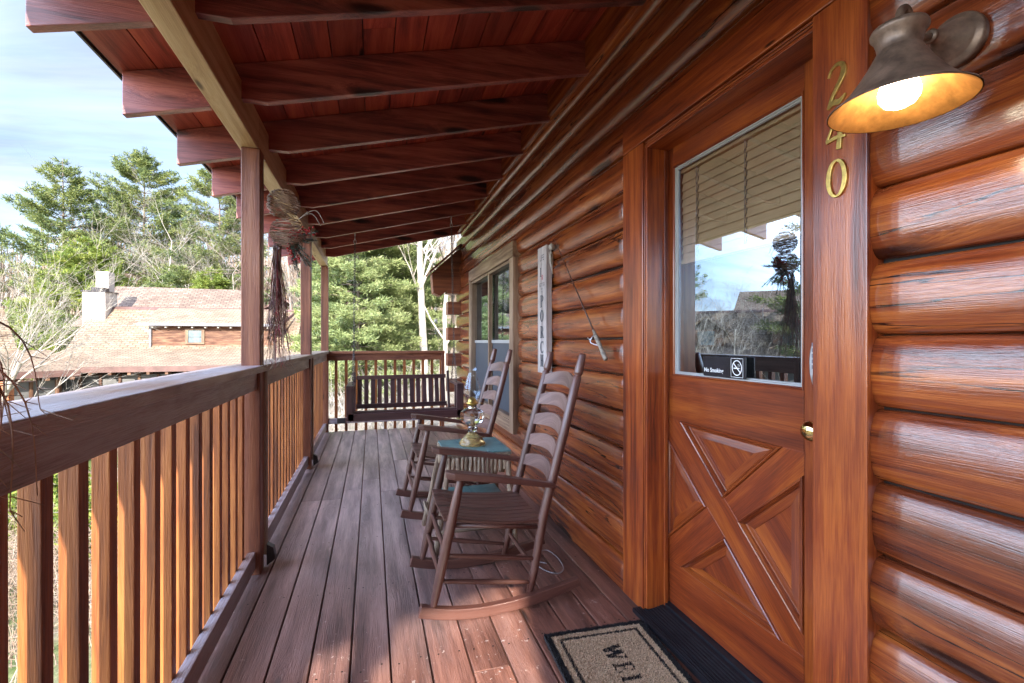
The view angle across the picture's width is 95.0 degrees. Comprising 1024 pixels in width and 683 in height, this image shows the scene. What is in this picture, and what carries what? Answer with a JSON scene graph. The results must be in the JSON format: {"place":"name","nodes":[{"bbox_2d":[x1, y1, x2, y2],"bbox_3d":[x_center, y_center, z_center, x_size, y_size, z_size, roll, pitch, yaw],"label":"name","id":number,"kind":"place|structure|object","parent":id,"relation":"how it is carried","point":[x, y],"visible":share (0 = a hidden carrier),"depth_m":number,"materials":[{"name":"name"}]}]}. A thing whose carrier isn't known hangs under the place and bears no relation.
{"place":"outdoors","nodes":[
{"label":"outdoors","id":0,"kind":"place"},
{"bbox_2d":[0,0,459,309],"label":"sky","id":1,"kind":"structure","parent":0,"point":[58,98],"materials":[{"name":"white"}]},
{"bbox_2d":[8,295,458,682],"bbox_3d":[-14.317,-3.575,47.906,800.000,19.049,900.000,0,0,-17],"label":"ground","id":2,"kind":"structure","parent":0,"point":[11,671],"depth_m":6.64,"materials":[{"name":"green plant"}]},
{"bbox_2d":[0,382,13,499],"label":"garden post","id":3,"kind":"object","parent":2,"relation":"on","point":[11,392],"visible":0.09,"depth_m":14.00,"materials":[{"name":"brown wood"}]},
{"bbox_2d":[0,222,20,299],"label":"white pine","id":4,"kind":"object","parent":2,"relation":"on","point":[5,270],"visible":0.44,"depth_m":54.86,"materials":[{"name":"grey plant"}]},
{"bbox_2d":[0,261,34,326],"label":"bare tree","id":5,"kind":"object","parent":2,"relation":"on","point":[15,284],"visible":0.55,"depth_m":30.52,"materials":[{"name":"grey plant"}]},
{"bbox_2d":[2,295,75,350],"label":"cedar tree","id":6,"kind":"object","parent":2,"relation":"on","point":[10,317],"visible":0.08,"depth_m":35.99,"materials":[{"name":"green plant"}]},
{"bbox_2d":[0,298,80,399],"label":"wooden house","id":7,"kind":"structure","parent":2,"relation":"on","point":[31,389],"depth_m":18.51,"materials":[{"name":"beige"}]},
{"bbox_2d":[8,474,89,552],"bbox_3d":[-11.056,3.599,10.508,3.011,3.139,3.320,0,0,-17],"label":"shrub","id":8,"kind":"object","parent":2,"relation":"on","point":[14,507],"visible":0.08,"depth_m":10.24,"materials":[{"name":"green plant"}]},
{"bbox_2d":[8,467,90,523],"bbox_3d":[-11.047,3.897,11.351,2.513,1.971,2.444,0,0,35],"label":"shrub","id":9,"kind":"object","parent":2,"relation":"on","point":[55,482],"visible":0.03,"depth_m":11.12,"materials":[{"name":"green plant"}]},
{"bbox_2d":[8,472,117,682],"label":"bramble twigs","id":10,"kind":"object","parent":2,"relation":"on","point":[12,556],"visible":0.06,"depth_m":7.33,"materials":[{"name":"beige plant"}]},
{"bbox_2d":[0,156,130,312],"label":"white pine","id":11,"kind":"object","parent":2,"relation":"on","point":[39,215],"visible":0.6,"depth_m":44.35,"materials":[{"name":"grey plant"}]},
{"bbox_2d":[2,235,140,380],"bbox_3d":[-29.794,-1.761,33.097,9.018,11.280,9.621,0,0,-17],"label":"cedar tree","id":12,"kind":"object","parent":2,"relation":"on","point":[70,264],"visible":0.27,"depth_m":31.58,"materials":[{"name":"green plant"}]},
{"bbox_2d":[23,147,140,238],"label":"bare tree","id":13,"kind":"object","parent":2,"relation":"on","point":[82,189],"visible":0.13,"depth_m":58.53,"materials":[{"name":"grey plant"}]},
{"bbox_2d":[0,208,167,400],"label":"bare tree","id":14,"kind":"object","parent":2,"relation":"on","point":[13,374],"visible":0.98,"depth_m":11.50,"materials":[{"name":"grey plant"}]},
{"bbox_2d":[53,481,117,549],"bbox_3d":[-8.688,3.599,9.846,2.361,1.946,2.544,0,0,-17],"label":"shrub","id":15,"kind":"object","parent":2,"relation":"on","point":[55,508],"visible":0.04,"depth_m":9.48,"materials":[{"name":"green plant"}]},
{"bbox_2d":[53,488,117,566],"bbox_3d":[-7.810,3.535,9.596,2.494,1.454,3.025,0,0,33],"label":"shrub","id":16,"kind":"object","parent":2,"relation":"on","point":[89,526],"depth_m":8.83,"materials":[{"name":"green plant"}]},
{"bbox_2d":[51,146,215,286],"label":"white pine","id":17,"kind":"object","parent":2,"relation":"on","point":[143,164],"visible":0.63,"depth_m":48.21,"materials":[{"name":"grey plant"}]},
{"bbox_2d":[93,162,240,286],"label":"bare tree","id":18,"kind":"object","parent":2,"relation":"on","point":[143,201],"visible":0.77,"depth_m":42.17,"materials":[{"name":"grey plant"}]},
{"bbox_2d":[37,271,299,449],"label":"wooden house","id":19,"kind":"structure","parent":2,"relation":"on","point":[201,330],"depth_m":24.97,"materials":[{"name":"beige"}]},
{"bbox_2d":[142,264,195,287],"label":"evergreen tree","id":20,"kind":"object","parent":2,"relation":"on","point":[174,277],"visible":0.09,"depth_m":39.47,"materials":[{"name":"green plant"}]},
{"bbox_2d":[128,231,212,287],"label":"bare tree","id":21,"kind":"object","parent":2,"relation":"on","point":[176,261],"visible":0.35,"depth_m":42.86,"materials":[{"name":"grey plant"}]},
{"bbox_2d":[121,164,294,309],"bbox_3d":[-15.281,-7.190,27.624,16.134,21.330,16.538,0,0,-18],"label":"bare tree","id":22,"kind":"object","parent":2,"relation":"on","point":[289,282],"visible":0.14,"depth_m":30.29,"materials":[{"name":"grey plant"}]},
{"bbox_2d":[188,266,231,289],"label":"evergreen tree","id":23,"kind":"object","parent":2,"relation":"on","point":[217,282],"visible":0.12,"depth_m":37.57,"materials":[{"name":"green plant"}]},
{"bbox_2d":[141,168,287,301],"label":"white pine","id":24,"kind":"object","parent":2,"relation":"on","point":[202,190],"visible":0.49,"depth_m":45.95,"materials":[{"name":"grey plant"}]},
{"bbox_2d":[169,222,271,298],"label":"bare tree","id":25,"kind":"object","parent":2,"relation":"on","point":[221,267],"visible":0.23,"depth_m":39.31,"materials":[{"name":"grey plant"}]},
{"bbox_2d":[0,215,460,322],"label":"distant forest","id":26,"kind":"object","parent":2,"relation":"on","point":[137,278],"visible":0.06,"depth_m":62.41,"materials":[{"name":"green plant"}]},
{"bbox_2d":[8,334,462,516],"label":"undergrowth","id":27,"kind":"object","parent":2,"relation":"on","point":[341,427],"visible":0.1,"depth_m":13.46,"materials":[{"name":"green plant"}]},
{"bbox_2d":[20,315,457,380],"bbox_3d":[-20.507,1.366,32.168,52.375,9.222,42.255,0,0,25],"label":"woodland brush","id":28,"kind":"object","parent":2,"relation":"on","point":[294,353],"visible":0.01,"depth_m":30.35,"materials":[{"name":"brown plant"}]},
{"bbox_2d":[195,190,285,287],"bbox_3d":[-18.735,-6.736,37.553,13.057,20.055,10.087,0,0,36],"label":"bare tree","id":29,"kind":"object","parent":2,"relation":"on","point":[240,239],"visible":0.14,"depth_m":37.29,"materials":[{"name":"grey plant"}]},
{"bbox_2d":[236,236,313,326],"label":"bare tree","id":30,"kind":"object","parent":2,"relation":"on","point":[287,280],"visible":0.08,"depth_m":23.62,"materials":[{"name":"grey plant"}]},
{"bbox_2d":[264,299,299,308],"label":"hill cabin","id":31,"kind":"object","parent":2,"relation":"on","point":[287,301],"depth_m":41.82,"materials":[{"name":"brown wood"}]},
{"bbox_2d":[293,273,332,318],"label":"hemlock tree","id":32,"kind":"object","parent":2,"relation":"on","point":[297,303],"visible":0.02,"depth_m":32.40,"materials":[{"name":"green plant"}]},
{"bbox_2d":[287,265,355,350],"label":"hemlock tree","id":33,"kind":"object","parent":2,"relation":"on","point":[319,299],"visible":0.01,"depth_m":20.34,"materials":[{"name":"green plant"}]},
{"bbox_2d":[282,246,422,430],"bbox_3d":[-5.409,-0.937,16.046,5.048,8.586,5.001,0,0,-17],"label":"hemlock tree","id":34,"kind":"object","parent":2,"relation":"on","point":[341,311],"visible":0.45,"depth_m":15.23,"materials":[{"name":"green plant"}]},
{"bbox_2d":[313,243,449,410],"bbox_3d":[-4.969,-1.126,18.003,5.304,8.310,5.123,0,0,-17],"label":"hemlock tree","id":35,"kind":"object","parent":2,"relation":"on","point":[401,271],"visible":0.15,"depth_m":17.34,"materials":[{"name":"green plant"}]},
{"bbox_2d":[352,235,455,376],"bbox_3d":[-0.580,-6.881,19.060,13.972,18.021,13.630,0,0,13],"label":"bare tree","id":36,"kind":"object","parent":2,"relation":"on","point":[454,317],"depth_m":20.88,"materials":[{"name":"grey plant"}]},
{"bbox_2d":[373,239,457,386],"bbox_3d":[-4.628,-1.782,21.084,4.235,8.450,4.489,0,0,41],"label":"hemlock tree","id":37,"kind":"object","parent":2,"relation":"on","point":[437,301],"visible":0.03,"depth_m":20.71,"materials":[{"name":"green plant"}]},
{"bbox_2d":[398,235,460,398],"bbox_3d":[-2.052,-4.160,17.396,8.785,14.231,9.914,0,0,27],"label":"bare tree","id":38,"kind":"object","parent":2,"relation":"on","point":[443,337],"visible":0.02,"depth_m":16.89,"materials":[{"name":"grey plant"}]},
{"bbox_2d":[417,237,452,422],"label":"sycamore tree","id":39,"kind":"object","parent":2,"relation":"on","point":[421,278],"depth_m":16.65,"materials":[{"name":"white plant"}]},
{"bbox_2d":[434,234,460,335],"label":"bare tree","id":40,"kind":"object","parent":2,"relation":"on","point":[435,308],"depth_m":26.04,"materials":[{"name":"grey plant"}]},
{"bbox_2d":[426,0,1023,682],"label":"log cabin","id":41,"kind":"object","parent":2,"relation":"on","point":[830,490],"visible":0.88,"depth_m":1.54,"materials":[{"name":"brown wood"}]},
{"bbox_2d":[26,0,645,266],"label":"porch roof","id":42,"kind":"structure","parent":41,"relation":"attached to","point":[368,125],"depth_m":2.43,"materials":[{"name":"brown wood"}]},
{"bbox_2d":[346,216,463,421],"bbox_3d":[-1.191,-0.311,5.235,1.220,2.272,0.544,0,0,-17],"label":"porch swing","id":43,"kind":"object","parent":42,"relation":"hanging from","point":[353,414],"visible":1,"depth_m":5.32,"materials":[{"name":"paint"}]},
{"bbox_2d":[267,433,474,682],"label":"deck framing","id":44,"kind":"object","parent":41,"relation":"attached to","point":[356,583],"depth_m":2.29,"materials":[{"name":"black wood"}]},
{"bbox_2d":[197,425,700,682],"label":"porch deck","id":45,"kind":"structure","parent":41,"relation":"attached to","point":[247,647],"depth_m":2.21,"materials":[{"name":"brown wood"}]},
{"bbox_2d":[0,365,263,682],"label":"porch railing","id":46,"kind":"object","parent":45,"relation":"attached to","point":[165,601],"visible":0.88,"depth_m":1.26,"materials":[{"name":"brown wood"}]},
{"bbox_2d":[0,321,71,531],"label":"twig bundle","id":47,"kind":"object","parent":46,"relation":"hanging from","point":[4,402],"visible":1,"depth_m":0.69,"materials":[{"name":"brown plant"}]},
{"bbox_2d":[241,147,263,574],"bbox_3d":[-1.354,0.112,2.450,0.089,2.216,0.089,0,0,-17],"label":"porch post","id":48,"kind":"object","parent":45,"relation":"on","point":[252,249],"visible":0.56,"depth_m":2.41,"materials":[{"name":"brown wood"}]},
{"bbox_2d":[260,188,323,372],"bbox_3d":[-1.190,-0.335,2.572,0.310,1.014,0.277,0,0,-17],"label":"twig swag","id":49,"kind":"object","parent":48,"relation":"attached to","point":[277,293],"visible":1,"depth_m":2.53,"materials":[{"name":"brown plant"}]},
{"bbox_2d":[226,355,312,564],"bbox_3d":[-1.653,0.712,3.405,0.227,1.177,2.091,0,0,-17],"label":"porch railing","id":50,"kind":"object","parent":45,"relation":"attached to","point":[285,464],"visible":0.73,"depth_m":3.27,"materials":[{"name":"brown wood"}]},
{"bbox_2d":[300,236,311,468],"bbox_3d":[-1.952,0.112,4.452,0.089,2.216,0.089,0,0,-17],"label":"porch post","id":51,"kind":"object","parent":45,"relation":"on","point":[305,310],"visible":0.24,"depth_m":4.41,"materials":[{"name":"brown wood"}]},
{"bbox_2d":[293,351,328,465],"bbox_3d":[-2.217,0.712,5.292,0.227,1.177,1.851,0,0,-17],"label":"porch railing","id":52,"kind":"object","parent":45,"relation":"attached to","point":[319,358],"visible":0.49,"depth_m":5.48,"materials":[{"name":"brown wood"}]},
{"bbox_2d":[321,266,328,432],"bbox_3d":[-2.482,0.112,6.224,0.089,2.216,0.089,0,0,-17],"label":"porch post","id":53,"kind":"object","parent":45,"relation":"on","point":[324,308],"visible":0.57,"depth_m":6.18,"materials":[{"name":"brown wood"}]},
{"bbox_2d":[328,351,444,430],"bbox_3d":[-1.702,0.725,6.453,1.536,1.190,0.140,0,0,-17],"label":"porch railing","id":54,"kind":"object","parent":45,"relation":"attached to","point":[375,356],"visible":0.5,"depth_m":6.41,"materials":[{"name":"brown wood"}]},
{"bbox_2d":[247,430,634,682],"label":"deck nails","id":55,"kind":"object","parent":45,"relation":"on","point":[450,575],"visible":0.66,"depth_m":2.02,"materials":[{"name":"grey metal"}]},
{"bbox_2d":[396,348,512,519],"bbox_3d":[-0.434,0.627,3.440,0.787,1.145,0.546,0,0,-17],"label":"rocking chair","id":56,"kind":"object","parent":45,"relation":"on","point":[422,451],"visible":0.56,"depth_m":3.33,"materials":[{"name":"paint"}]},
{"bbox_2d":[422,437,517,554],"bbox_3d":[-0.264,0.926,2.906,0.534,0.556,0.548,0,0,-17],"label":"side table","id":57,"kind":"object","parent":45,"relation":"on","point":[492,444],"visible":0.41,"depth_m":2.80,"materials":[{"name":"teal wood"}]},
{"bbox_2d":[459,369,484,446],"bbox_3d":[-0.251,0.407,2.952,0.168,0.480,0.168,0,0,-17],"label":"oil lamp","id":58,"kind":"object","parent":57,"relation":"on","point":[471,416],"visible":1,"depth_m":2.91,"materials":[{"name":"clear glass"}]},
{"bbox_2d":[409,351,585,619],"bbox_3d":[-0.086,0.627,2.312,0.787,1.145,0.546,0,0,-17],"label":"rocking chair","id":59,"kind":"object","parent":45,"relation":"on","point":[509,511],"visible":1,"depth_m":2.18,"materials":[{"name":"paint"}]},
{"bbox_2d":[512,534,563,573],"bbox_3d":[0.095,1.118,2.710,0.166,0.162,0.654,0,0,-33],"label":"electric cord","id":60,"kind":"object","parent":45,"relation":"on","point":[546,563],"visible":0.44,"depth_m":2.51,"materials":[{"name":"grey plastic"}]},
{"bbox_2d":[544,619,695,682],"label":"doormat","id":61,"kind":"object","parent":45,"relation":"on","point":[630,651],"visible":1,"depth_m":1.76,"materials":[{"name":"beige fabric"}]},
{"bbox_2d":[469,241,521,434],"bbox_3d":[-0.217,-0.033,4.767,0.086,1.605,1.830,0,0,-17],"label":"window","id":62,"kind":"structure","parent":41,"relation":"in","point":[480,351],"depth_m":4.41,"materials":[{"name":"brown wood"}]},
{"bbox_2d":[538,245,551,372],"bbox_3d":[0.222,-0.215,3.200,0.042,0.857,0.168,0,0,-17],"label":"porch sign","id":63,"kind":"object","parent":41,"relation":"attached to","point":[544,308],"visible":0.95,"depth_m":3.15,"materials":[{"name":"white wood"}]},
{"bbox_2d":[549,243,554,277],"bbox_3d":[0.255,-0.524,3.034,0.039,0.233,0.052,0,0,19],"label":"fishing float","id":64,"kind":"object","parent":41,"relation":"hanging from","point":[551,247],"visible":1,"depth_m":3.02,"materials":[{"name":"black plastic"}]},
{"bbox_2d":[554,239,607,360],"bbox_3d":[0.359,-0.276,2.647,0.052,0.745,0.683,0,0,-17],"label":"fishing rod","id":65,"kind":"object","parent":41,"relation":"attached to","point":[600,347],"visible":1,"depth_m":2.43,"materials":[{"name":"black metal"}]},
{"bbox_2d":[703,356,746,378],"bbox_3d":[0.789,0.095,1.751,0.006,0.076,0.220,0,0,-17],"label":"no smoking sign","id":66,"kind":"object","parent":41,"relation":"attached to","point":[729,367],"visible":1,"depth_m":1.74,"materials":[{"name":"black plastic"}]},
{"bbox_2d":[668,58,812,682],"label":"door","id":67,"kind":"structure","parent":41,"relation":"in","point":[740,451],"depth_m":1.66,"materials":[{"name":"brown wood"}]},
{"bbox_2d":[826,129,846,149],"bbox_3d":[0.830,-0.540,1.203,0.006,0.101,0.053,0,0,-17],"label":"house number","id":68,"kind":"object","parent":41,"relation":"attached to","point":[839,136],"visible":0.67,"depth_m":1.20,"materials":[{"name":"gold metal"}]},
{"bbox_2d":[826,159,847,197],"bbox_3d":[0.831,-0.418,1.201,0.005,0.098,0.056,0,0,-17],"label":"house number","id":69,"kind":"object","parent":41,"relation":"attached to","point":[843,165],"visible":1,"depth_m":1.20,"materials":[{"name":"gold metal"}]},
{"bbox_2d":[827,61,846,109],"bbox_3d":[0.831,-0.657,1.201,0.006,0.111,0.052,0,0,-17],"label":"house number","id":70,"kind":"object","parent":41,"relation":"attached to","point":[843,72],"visible":1,"depth_m":1.20,"materials":[{"name":"gold metal"}]},
{"bbox_2d":[827,4,989,133],"bbox_3d":[0.777,-0.557,0.905,0.312,0.224,0.229,0,0,-17],"label":"wall lamp","id":71,"kind":"object","parent":41,"relation":"attached to","point":[910,77],"visible":1,"depth_m":0.90,"materials":[{"name":"brown metal"}]}
]}

